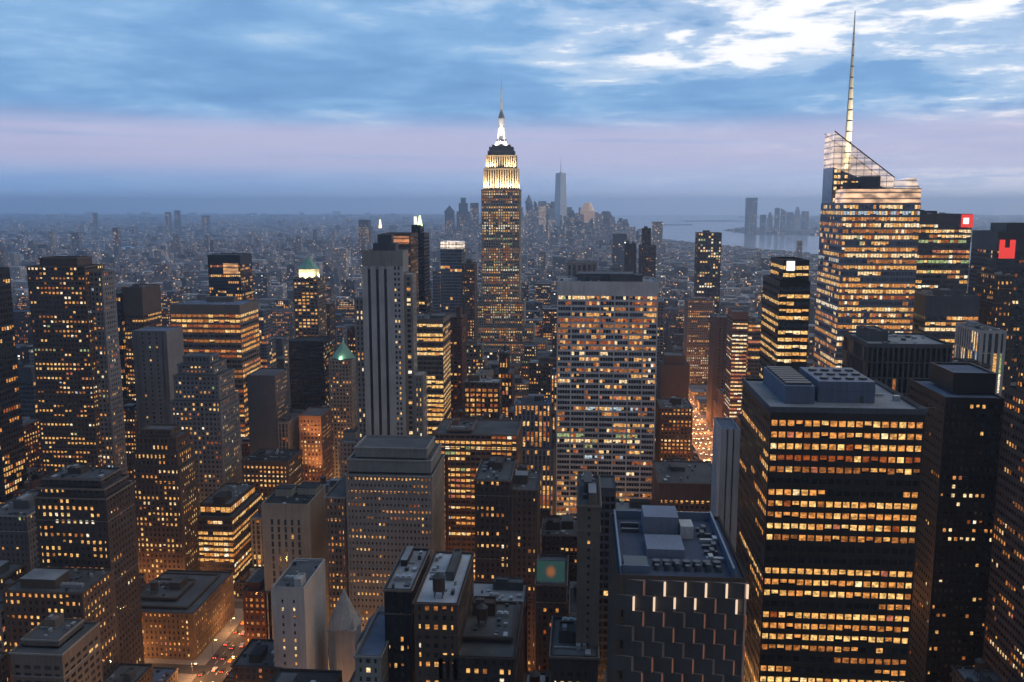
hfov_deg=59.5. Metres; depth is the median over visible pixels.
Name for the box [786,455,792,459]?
window
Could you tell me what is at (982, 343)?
pale block
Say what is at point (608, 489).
building
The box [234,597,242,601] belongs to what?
pavement
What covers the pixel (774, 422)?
window
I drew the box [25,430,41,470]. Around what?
window
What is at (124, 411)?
window
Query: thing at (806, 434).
window
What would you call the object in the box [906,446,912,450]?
window
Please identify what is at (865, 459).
window
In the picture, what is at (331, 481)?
brick building
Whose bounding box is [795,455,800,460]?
window
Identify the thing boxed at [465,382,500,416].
window
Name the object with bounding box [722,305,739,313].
office building
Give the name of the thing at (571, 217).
skyscraper
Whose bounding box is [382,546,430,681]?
dark building
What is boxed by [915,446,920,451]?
window
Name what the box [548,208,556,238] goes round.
skyscraper
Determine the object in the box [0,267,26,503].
dark tower
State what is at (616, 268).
office building
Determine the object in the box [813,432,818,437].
window
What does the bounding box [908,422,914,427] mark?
window
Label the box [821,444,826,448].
window
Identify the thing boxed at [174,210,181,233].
skyscraper
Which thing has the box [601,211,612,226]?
skyscraper
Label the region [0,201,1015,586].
distant rooftops
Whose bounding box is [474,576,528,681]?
brick building
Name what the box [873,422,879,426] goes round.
window
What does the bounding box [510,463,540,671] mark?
brick building
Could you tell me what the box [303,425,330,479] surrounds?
window
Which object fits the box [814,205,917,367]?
window
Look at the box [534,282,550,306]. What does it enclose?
brick building
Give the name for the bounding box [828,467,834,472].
window
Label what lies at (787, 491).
window
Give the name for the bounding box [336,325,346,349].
office building
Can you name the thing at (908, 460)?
window
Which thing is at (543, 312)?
window
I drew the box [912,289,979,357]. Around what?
banded block
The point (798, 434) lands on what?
window
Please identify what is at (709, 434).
pavement
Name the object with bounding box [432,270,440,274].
brick building
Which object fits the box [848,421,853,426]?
window
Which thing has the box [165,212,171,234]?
skyscraper
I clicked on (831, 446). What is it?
window
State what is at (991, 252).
window
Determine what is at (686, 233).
water
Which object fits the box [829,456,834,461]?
window
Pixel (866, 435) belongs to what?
window
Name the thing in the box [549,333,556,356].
brick building
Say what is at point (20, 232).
distant rooftops
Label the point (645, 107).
sky
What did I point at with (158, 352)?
slab tower
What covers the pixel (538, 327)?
brick building
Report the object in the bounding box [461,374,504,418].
brick building
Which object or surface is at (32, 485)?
brick building
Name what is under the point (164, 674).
stone building
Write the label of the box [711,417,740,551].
pale tower
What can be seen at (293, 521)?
pale block
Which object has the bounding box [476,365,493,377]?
concrete building
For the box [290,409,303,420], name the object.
brick building
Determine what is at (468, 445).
office building
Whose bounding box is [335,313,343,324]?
brick building
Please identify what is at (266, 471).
office
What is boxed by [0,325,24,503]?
window
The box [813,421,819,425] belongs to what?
window
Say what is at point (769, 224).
skyscraper
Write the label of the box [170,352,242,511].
setback tower
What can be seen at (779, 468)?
window
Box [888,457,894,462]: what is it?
window
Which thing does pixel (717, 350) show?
brown tower
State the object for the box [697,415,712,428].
pavement
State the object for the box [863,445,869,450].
window
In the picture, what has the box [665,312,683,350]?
brick building
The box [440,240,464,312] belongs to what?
glass tower
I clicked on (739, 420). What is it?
brick building
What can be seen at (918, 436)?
window
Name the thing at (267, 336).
window
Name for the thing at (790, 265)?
roof sign
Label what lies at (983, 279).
window
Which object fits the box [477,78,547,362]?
skyscraper
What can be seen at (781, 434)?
window
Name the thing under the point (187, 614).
corner building
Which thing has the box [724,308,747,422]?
striped tower
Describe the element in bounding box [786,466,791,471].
window
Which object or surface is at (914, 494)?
window
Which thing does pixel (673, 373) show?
brown slab
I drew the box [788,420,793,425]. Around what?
window
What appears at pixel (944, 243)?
glass office
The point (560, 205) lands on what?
skyscraper
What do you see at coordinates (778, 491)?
window
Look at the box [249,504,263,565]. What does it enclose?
stone building
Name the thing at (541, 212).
skyscraper
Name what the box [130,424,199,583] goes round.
stone tower
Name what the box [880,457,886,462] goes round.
window
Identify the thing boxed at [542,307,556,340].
brick building
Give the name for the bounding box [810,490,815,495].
window
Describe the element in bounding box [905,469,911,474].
window
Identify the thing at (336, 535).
stone wing
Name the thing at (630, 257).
apartment tower
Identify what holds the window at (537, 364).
in the brick building at (539, 374)
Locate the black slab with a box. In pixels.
[288,336,333,410]
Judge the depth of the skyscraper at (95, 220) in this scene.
8763.24 m
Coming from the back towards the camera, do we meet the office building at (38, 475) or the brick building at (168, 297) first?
the brick building at (168, 297)
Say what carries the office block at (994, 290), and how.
on the pavement
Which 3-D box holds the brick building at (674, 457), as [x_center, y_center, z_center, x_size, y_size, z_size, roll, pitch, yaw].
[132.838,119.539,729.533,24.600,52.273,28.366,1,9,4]
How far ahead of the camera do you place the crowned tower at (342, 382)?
811.57 m
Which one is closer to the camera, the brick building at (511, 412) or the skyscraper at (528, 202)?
the brick building at (511, 412)
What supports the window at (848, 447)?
in the office block at (830, 464)
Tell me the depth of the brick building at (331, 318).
1088.12 m
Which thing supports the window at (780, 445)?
in the office block at (830, 464)
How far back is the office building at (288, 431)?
735.76 m
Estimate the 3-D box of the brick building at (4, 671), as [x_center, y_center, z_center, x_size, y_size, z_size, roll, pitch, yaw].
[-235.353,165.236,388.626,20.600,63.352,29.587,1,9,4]
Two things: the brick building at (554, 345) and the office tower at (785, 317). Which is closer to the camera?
the office tower at (785, 317)
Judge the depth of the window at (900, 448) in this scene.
296.23 m
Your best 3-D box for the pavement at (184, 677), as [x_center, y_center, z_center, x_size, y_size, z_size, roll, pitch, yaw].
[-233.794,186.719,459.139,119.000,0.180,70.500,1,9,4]
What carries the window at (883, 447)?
in the office block at (830, 464)
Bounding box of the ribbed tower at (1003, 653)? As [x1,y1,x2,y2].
[982,346,1023,681]
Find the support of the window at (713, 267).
in the apartment tower at (707, 264)
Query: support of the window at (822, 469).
in the office block at (830, 464)
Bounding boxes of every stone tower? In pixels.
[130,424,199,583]
[354,220,427,441]
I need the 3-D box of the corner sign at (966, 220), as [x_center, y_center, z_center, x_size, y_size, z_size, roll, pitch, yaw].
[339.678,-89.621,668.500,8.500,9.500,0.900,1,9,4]
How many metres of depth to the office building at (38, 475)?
625.67 m
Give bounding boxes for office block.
[736,366,935,681]
[907,362,1003,681]
[952,358,990,369]
[975,268,1015,396]
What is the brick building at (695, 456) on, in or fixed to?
on the pavement
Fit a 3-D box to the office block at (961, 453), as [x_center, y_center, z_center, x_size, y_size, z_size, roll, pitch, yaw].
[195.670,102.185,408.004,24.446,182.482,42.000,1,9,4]
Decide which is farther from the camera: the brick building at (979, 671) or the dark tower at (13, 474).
the dark tower at (13, 474)
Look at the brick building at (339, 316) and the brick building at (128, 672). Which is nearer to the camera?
the brick building at (128, 672)
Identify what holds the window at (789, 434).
in the office block at (830, 464)
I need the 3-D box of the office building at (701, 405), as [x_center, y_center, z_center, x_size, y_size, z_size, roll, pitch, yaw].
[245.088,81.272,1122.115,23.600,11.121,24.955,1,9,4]
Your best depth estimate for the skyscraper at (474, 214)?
6079.81 m
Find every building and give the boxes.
[0,560,27,590]
[0,579,13,650]
[0,651,9,681]
[9,613,102,681]
[12,479,42,497]
[13,310,32,343]
[15,296,28,309]
[20,343,32,363]
[22,417,42,471]
[26,467,36,480]
[28,472,43,482]
[103,663,152,681]
[123,403,137,479]
[139,573,145,583]
[139,575,141,590]
[140,569,234,659]
[152,666,178,681]
[160,290,181,306]
[161,306,170,325]
[197,294,208,298]
[223,669,232,681]
[231,639,281,681]
[234,566,262,598]
[241,437,249,458]
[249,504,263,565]
[258,303,275,367]
[269,668,341,681]
[270,308,294,340]
[271,336,287,357]
[274,298,292,308]
[277,415,298,448]
[283,343,290,405]
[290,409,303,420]
[320,475,339,484]
[326,284,333,298]
[326,300,335,352]
[326,485,333,493]
[335,298,354,317]
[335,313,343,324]
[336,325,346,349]
[338,429,357,477]
[346,325,355,354]
[349,670,355,681]
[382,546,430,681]
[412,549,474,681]
[430,290,432,312]
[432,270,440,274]
[433,417,521,580]
[444,455,449,550]
[453,407,463,417]
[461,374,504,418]
[467,340,487,376]
[470,412,488,418]
[473,454,516,580]
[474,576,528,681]
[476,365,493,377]
[494,345,514,415]
[508,405,555,510]
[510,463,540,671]
[514,394,555,514]
[515,378,528,397]
[519,353,549,374]
[520,344,540,379]
[524,670,549,681]
[526,318,543,336]
[528,357,556,397]
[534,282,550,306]
[535,554,568,671]
[540,508,561,528]
[541,514,576,580]
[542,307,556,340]
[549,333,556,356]
[549,616,599,681]
[550,368,556,431]
[566,261,597,275]
[567,581,569,615]
[569,583,576,615]
[598,475,615,681]
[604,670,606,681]
[611,266,621,271]
[616,499,650,509]
[655,396,693,460]
[656,299,664,396]
[663,456,686,460]
[664,307,683,320]
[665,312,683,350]
[667,311,678,350]
[670,333,682,350]
[672,346,682,351]
[683,297,714,383]
[689,384,706,387]
[689,388,706,398]
[691,451,698,460]
[693,396,706,406]
[697,399,706,411]
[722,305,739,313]
[730,302,749,306]
[737,415,740,459]
[741,305,750,315]
[746,316,760,377]
[752,293,761,312]
[758,304,761,317]
[952,657,1003,681]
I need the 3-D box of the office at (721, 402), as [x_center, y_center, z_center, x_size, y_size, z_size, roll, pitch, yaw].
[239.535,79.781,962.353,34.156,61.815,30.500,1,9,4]
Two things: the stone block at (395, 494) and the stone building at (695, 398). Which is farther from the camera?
the stone building at (695, 398)
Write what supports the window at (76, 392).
in the brick tower at (60, 301)
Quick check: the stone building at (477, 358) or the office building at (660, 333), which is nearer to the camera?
the stone building at (477, 358)
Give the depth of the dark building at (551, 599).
399.94 m
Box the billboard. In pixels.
[536,559,565,582]
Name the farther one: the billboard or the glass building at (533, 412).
the glass building at (533, 412)
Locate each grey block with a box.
[0,490,39,571]
[18,364,37,416]
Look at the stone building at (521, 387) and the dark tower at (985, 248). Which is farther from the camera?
the stone building at (521, 387)
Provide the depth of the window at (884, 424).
295.50 m
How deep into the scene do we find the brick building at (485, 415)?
682.14 m
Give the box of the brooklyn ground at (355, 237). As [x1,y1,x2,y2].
[7,217,440,251]
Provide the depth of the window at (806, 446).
298.55 m
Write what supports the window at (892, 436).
in the office block at (830, 464)
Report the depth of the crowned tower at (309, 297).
966.60 m
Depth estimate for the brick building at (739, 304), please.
1884.57 m
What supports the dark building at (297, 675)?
on the pavement
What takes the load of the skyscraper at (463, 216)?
on the manhattan ground
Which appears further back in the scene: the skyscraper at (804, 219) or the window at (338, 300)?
the skyscraper at (804, 219)
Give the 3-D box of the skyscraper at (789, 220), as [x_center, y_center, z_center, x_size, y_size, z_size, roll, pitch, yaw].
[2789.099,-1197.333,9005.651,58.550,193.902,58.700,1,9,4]
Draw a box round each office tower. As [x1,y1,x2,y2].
[207,253,253,299]
[759,257,810,377]
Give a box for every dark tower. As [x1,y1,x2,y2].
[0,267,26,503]
[116,290,128,396]
[121,284,161,402]
[381,232,418,312]
[411,215,429,312]
[968,223,1023,381]
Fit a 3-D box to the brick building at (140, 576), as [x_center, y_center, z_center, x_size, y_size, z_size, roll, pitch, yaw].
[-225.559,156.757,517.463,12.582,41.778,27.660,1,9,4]
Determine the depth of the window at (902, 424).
295.07 m
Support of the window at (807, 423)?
in the office block at (830, 464)
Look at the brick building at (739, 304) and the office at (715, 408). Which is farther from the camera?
the brick building at (739, 304)
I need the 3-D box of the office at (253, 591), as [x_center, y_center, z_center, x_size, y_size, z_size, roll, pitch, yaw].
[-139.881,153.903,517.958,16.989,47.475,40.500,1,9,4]
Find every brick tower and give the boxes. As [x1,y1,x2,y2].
[25,256,103,476]
[33,463,144,663]
[89,269,127,473]
[462,259,477,339]
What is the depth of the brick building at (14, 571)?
463.14 m
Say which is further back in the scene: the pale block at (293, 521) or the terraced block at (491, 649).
the pale block at (293, 521)
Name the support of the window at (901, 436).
in the office block at (830, 464)
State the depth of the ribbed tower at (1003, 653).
364.30 m
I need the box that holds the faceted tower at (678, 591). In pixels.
[607,505,748,681]
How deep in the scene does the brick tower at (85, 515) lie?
449.47 m
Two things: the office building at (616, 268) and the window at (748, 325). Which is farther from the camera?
the office building at (616, 268)
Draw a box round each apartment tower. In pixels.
[624,241,636,272]
[638,226,655,277]
[693,230,721,312]
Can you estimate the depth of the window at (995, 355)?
526.02 m
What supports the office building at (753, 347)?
on the pavement
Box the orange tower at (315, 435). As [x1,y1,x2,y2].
[298,407,333,481]
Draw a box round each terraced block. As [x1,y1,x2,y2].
[197,483,261,596]
[437,596,523,681]
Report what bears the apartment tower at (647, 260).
on the pavement
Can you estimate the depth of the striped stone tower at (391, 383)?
636.16 m
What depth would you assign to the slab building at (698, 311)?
1260.71 m
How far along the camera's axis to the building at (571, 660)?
308.95 m
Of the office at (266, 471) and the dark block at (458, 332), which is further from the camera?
the dark block at (458, 332)
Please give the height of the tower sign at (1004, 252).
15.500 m
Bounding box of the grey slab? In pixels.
[247,368,289,452]
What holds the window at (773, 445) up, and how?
in the office block at (830, 464)
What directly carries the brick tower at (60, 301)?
on the pavement
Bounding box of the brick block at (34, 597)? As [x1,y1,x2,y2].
[0,566,119,681]
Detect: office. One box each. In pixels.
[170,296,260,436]
[241,448,302,501]
[241,566,272,646]
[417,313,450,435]
[713,399,717,422]
[717,388,724,416]
[915,210,971,292]
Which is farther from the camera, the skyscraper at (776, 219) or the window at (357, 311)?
the skyscraper at (776, 219)
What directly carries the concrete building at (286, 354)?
on the pavement
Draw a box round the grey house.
[353,610,388,681]
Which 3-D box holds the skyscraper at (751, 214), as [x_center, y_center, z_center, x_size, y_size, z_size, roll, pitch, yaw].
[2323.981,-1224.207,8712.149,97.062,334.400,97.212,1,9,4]
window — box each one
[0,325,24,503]
[16,312,28,342]
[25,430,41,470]
[33,311,101,470]
[89,589,115,661]
[97,307,123,466]
[121,327,128,389]
[124,411,136,472]
[126,316,161,399]
[137,473,196,576]
[184,314,259,436]
[195,395,239,490]
[196,601,226,642]
[216,267,252,299]
[232,496,260,593]
[259,316,275,367]
[270,312,293,337]
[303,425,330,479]
[330,574,344,612]
[332,389,356,477]
[337,300,353,316]
[353,535,430,619]
[357,311,364,436]
[407,288,412,433]
[427,341,450,433]
[449,484,474,577]
[451,339,464,409]
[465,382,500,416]
[467,346,483,375]
[468,298,473,338]
[478,214,544,362]
[499,358,510,414]
[523,416,551,514]
[530,364,552,397]
[543,312,555,338]
[548,220,554,238]
[552,375,556,428]
[557,319,655,514]
[661,443,689,460]
[687,313,709,382]
[697,267,718,306]
[724,335,745,416]
[746,325,758,374]
[759,307,777,377]
[770,455,775,459]
[771,432,776,436]
[771,443,775,448]
[772,420,776,425]
[776,489,782,494]
[777,466,783,471]
[778,443,784,448]
[778,455,783,459]
[779,420,785,425]
[779,432,784,436]
[784,489,790,494]
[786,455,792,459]
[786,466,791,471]
[787,432,793,437]
[787,443,792,448]
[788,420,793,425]
[793,490,798,494]
[795,444,801,448]
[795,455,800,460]
[796,432,801,437]
[801,490,807,494]
[802,467,808,471]
[803,455,809,459]
[804,432,810,437]
[804,444,809,448]
[805,420,810,425]
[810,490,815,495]
[811,467,817,472]
[812,444,818,449]
[812,456,817,460]
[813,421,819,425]
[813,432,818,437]
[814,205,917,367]
[819,467,825,472]
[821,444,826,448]
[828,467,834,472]
[829,444,835,449]
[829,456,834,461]
[830,421,836,426]
[830,433,835,437]
[836,468,842,472]
[838,433,844,437]
[838,444,843,449]
[839,421,845,426]
[845,468,851,472]
[846,445,852,449]
[846,456,851,461]
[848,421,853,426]
[853,468,859,473]
[854,456,860,461]
[856,421,862,426]
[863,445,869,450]
[863,457,868,461]
[864,433,870,437]
[872,445,878,450]
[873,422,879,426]
[873,433,878,438]
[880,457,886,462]
[881,434,887,438]
[881,445,886,450]
[882,422,888,427]
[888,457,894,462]
[888,469,893,473]
[889,445,895,450]
[890,434,896,438]
[891,422,897,427]
[892,379,895,389]
[897,457,903,462]
[898,446,904,450]
[899,422,905,427]
[899,434,904,439]
[903,492,909,496]
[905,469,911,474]
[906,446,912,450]
[906,457,911,462]
[907,434,913,439]
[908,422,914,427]
[912,492,917,497]
[915,255,968,287]
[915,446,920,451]
[916,434,921,439]
[917,422,922,427]
[971,252,1021,377]
[977,279,1011,389]
[992,354,996,371]
[997,374,999,392]
[999,354,1001,372]
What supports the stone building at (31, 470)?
on the pavement
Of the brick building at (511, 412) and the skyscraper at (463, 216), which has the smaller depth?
the brick building at (511, 412)
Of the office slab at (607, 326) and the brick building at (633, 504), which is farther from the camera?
the office slab at (607, 326)
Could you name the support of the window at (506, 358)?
in the brick building at (504, 371)
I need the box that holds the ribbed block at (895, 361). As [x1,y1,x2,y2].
[842,326,952,397]
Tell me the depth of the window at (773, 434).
298.77 m
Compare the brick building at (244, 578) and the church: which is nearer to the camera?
the church
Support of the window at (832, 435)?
in the office block at (830, 464)
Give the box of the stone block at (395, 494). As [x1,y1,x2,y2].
[344,435,445,631]
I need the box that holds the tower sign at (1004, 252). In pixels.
[998,240,1015,258]
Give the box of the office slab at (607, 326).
[555,271,658,517]
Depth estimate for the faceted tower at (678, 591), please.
227.63 m
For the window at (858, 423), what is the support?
in the office block at (830, 464)
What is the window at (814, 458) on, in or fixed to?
in the office block at (830, 464)
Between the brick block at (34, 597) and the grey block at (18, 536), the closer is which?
the brick block at (34, 597)
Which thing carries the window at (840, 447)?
in the office block at (830, 464)
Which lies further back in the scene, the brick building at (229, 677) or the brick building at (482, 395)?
the brick building at (482, 395)
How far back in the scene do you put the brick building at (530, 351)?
1120.31 m
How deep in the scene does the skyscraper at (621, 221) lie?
6316.41 m
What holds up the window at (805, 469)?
in the office block at (830, 464)
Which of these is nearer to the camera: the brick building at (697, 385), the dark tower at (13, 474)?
the dark tower at (13, 474)
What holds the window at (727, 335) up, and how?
in the striped tower at (737, 333)
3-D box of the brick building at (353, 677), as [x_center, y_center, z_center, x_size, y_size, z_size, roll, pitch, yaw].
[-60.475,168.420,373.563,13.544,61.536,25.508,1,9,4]
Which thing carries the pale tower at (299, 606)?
on the pavement
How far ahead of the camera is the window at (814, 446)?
298.33 m
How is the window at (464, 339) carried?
in the dark block at (458, 332)
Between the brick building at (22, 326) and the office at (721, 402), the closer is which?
the office at (721, 402)
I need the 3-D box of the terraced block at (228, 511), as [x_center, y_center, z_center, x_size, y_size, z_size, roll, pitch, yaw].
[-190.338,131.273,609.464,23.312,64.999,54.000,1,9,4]
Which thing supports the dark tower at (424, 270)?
on the pavement
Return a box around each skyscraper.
[92,213,98,228]
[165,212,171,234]
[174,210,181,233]
[201,215,210,232]
[358,220,371,253]
[444,205,454,234]
[457,198,469,228]
[470,203,478,228]
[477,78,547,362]
[521,210,524,238]
[525,195,532,230]
[538,201,545,229]
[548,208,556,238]
[554,169,566,228]
[568,213,574,230]
[580,203,594,222]
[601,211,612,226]
[617,218,624,226]
[744,198,757,231]
[760,215,765,231]
[766,212,772,230]
[774,208,779,230]
[780,209,785,229]
[786,212,793,229]
[793,207,800,229]
[801,211,808,230]
[813,11,921,367]
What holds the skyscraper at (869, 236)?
on the pavement
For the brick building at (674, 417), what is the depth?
792.81 m
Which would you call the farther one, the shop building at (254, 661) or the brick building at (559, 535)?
the brick building at (559, 535)
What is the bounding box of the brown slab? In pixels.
[657,351,688,397]
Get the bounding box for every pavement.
[144,608,243,664]
[178,674,197,681]
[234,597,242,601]
[690,401,705,412]
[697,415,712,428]
[706,431,712,443]
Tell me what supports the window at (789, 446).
in the office block at (830, 464)
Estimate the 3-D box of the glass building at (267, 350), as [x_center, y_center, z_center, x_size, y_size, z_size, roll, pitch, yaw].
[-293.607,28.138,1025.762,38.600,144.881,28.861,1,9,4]
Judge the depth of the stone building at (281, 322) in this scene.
1301.85 m
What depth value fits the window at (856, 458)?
297.89 m
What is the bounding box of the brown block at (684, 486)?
[651,460,711,511]
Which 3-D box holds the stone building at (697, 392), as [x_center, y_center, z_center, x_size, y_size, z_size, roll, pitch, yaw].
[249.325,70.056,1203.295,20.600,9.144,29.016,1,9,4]
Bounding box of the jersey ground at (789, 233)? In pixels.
[723,217,1021,240]
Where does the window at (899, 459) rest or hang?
in the office block at (830, 464)
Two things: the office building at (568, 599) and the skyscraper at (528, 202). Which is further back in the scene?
the skyscraper at (528, 202)
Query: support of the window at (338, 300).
in the stone building at (345, 306)
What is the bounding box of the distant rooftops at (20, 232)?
[0,211,525,250]
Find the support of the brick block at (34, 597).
on the pavement at (184, 677)
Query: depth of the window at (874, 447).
296.88 m
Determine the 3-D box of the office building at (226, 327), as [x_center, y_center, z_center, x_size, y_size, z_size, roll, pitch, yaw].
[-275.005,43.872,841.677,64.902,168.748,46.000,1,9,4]
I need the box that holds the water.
[7,215,971,262]
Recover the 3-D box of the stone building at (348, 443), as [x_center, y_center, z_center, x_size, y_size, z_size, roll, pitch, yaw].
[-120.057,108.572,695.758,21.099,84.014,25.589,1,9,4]
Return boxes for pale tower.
[271,558,328,669]
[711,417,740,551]
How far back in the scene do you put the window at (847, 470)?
298.69 m
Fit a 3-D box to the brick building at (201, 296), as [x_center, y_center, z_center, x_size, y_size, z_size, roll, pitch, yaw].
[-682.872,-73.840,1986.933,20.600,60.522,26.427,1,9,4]
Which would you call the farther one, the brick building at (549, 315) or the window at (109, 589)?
the brick building at (549, 315)
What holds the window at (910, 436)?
in the office block at (830, 464)
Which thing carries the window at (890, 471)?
in the office block at (830, 464)
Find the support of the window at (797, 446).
in the office block at (830, 464)
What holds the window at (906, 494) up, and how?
in the office block at (830, 464)
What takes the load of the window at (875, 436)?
in the office block at (830, 464)
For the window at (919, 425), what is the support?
in the office block at (830, 464)
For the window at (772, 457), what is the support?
in the office block at (830, 464)
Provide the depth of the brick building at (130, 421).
744.75 m
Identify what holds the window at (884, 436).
in the office block at (830, 464)
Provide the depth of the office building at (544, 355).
1162.06 m
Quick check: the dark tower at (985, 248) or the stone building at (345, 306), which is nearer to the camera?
the dark tower at (985, 248)
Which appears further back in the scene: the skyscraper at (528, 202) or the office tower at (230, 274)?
the skyscraper at (528, 202)
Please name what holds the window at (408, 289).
in the striped stone tower at (391, 383)
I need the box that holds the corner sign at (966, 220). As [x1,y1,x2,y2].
[961,214,973,226]
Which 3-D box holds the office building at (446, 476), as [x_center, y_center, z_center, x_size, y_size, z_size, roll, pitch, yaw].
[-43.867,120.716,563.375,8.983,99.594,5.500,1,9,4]
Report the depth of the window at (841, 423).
296.52 m
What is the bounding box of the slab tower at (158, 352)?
[131,326,183,434]
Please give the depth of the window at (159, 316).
827.34 m
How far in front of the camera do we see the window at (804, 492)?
300.89 m
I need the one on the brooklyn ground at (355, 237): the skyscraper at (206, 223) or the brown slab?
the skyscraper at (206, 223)
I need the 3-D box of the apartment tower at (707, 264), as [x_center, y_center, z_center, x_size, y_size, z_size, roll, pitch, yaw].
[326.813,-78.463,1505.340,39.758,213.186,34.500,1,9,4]
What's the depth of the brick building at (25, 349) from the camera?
859.06 m
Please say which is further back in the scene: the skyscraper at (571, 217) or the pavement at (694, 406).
the skyscraper at (571, 217)
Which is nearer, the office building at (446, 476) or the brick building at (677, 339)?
the office building at (446, 476)
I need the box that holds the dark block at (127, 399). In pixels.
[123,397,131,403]
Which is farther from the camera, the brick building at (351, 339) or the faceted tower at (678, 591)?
the brick building at (351, 339)
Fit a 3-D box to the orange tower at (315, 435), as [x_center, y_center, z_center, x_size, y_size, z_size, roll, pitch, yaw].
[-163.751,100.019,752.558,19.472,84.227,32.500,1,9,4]
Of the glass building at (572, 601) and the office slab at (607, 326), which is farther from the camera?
the office slab at (607, 326)
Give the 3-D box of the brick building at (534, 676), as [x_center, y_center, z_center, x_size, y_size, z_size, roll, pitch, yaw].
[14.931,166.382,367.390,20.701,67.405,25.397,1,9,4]
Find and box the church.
[327,589,383,681]
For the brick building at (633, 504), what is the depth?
567.60 m
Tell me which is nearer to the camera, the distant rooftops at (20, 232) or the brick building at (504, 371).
the brick building at (504, 371)
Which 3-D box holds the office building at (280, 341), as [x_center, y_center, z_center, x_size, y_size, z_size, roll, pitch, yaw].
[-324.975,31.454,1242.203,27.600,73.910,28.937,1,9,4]
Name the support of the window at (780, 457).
in the office block at (830, 464)
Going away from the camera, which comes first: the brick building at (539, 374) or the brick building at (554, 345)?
the brick building at (539, 374)
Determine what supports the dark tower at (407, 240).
on the pavement
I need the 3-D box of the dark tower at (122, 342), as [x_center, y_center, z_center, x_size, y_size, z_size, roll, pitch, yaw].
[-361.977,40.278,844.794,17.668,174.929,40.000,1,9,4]
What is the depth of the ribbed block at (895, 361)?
452.37 m
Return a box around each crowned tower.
[292,254,326,337]
[328,341,356,477]
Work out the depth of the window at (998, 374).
527.56 m
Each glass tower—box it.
[433,274,440,312]
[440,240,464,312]
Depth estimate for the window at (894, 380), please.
453.24 m
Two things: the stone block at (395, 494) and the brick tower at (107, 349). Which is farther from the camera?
the brick tower at (107, 349)
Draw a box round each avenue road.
[192,618,244,681]
[692,409,712,461]
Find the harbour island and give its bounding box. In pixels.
[683,220,744,221]
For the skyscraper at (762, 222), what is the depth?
8766.88 m
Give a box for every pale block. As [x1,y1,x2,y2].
[261,482,328,638]
[953,320,1006,395]
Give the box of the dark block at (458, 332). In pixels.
[450,306,466,417]
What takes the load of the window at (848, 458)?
in the office block at (830, 464)
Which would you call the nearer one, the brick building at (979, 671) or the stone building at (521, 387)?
the brick building at (979, 671)
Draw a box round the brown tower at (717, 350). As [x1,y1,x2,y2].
[706,313,727,427]
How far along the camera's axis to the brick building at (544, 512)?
600.72 m
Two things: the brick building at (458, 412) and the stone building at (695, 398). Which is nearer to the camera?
the brick building at (458, 412)
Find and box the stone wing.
[324,475,348,619]
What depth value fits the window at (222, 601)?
519.64 m
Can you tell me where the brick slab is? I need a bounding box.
[576,471,601,647]
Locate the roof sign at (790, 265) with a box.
[785,260,795,270]
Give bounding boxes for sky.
[0,0,1023,214]
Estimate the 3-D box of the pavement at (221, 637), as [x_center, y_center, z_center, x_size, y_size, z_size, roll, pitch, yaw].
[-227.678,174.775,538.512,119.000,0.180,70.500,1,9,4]

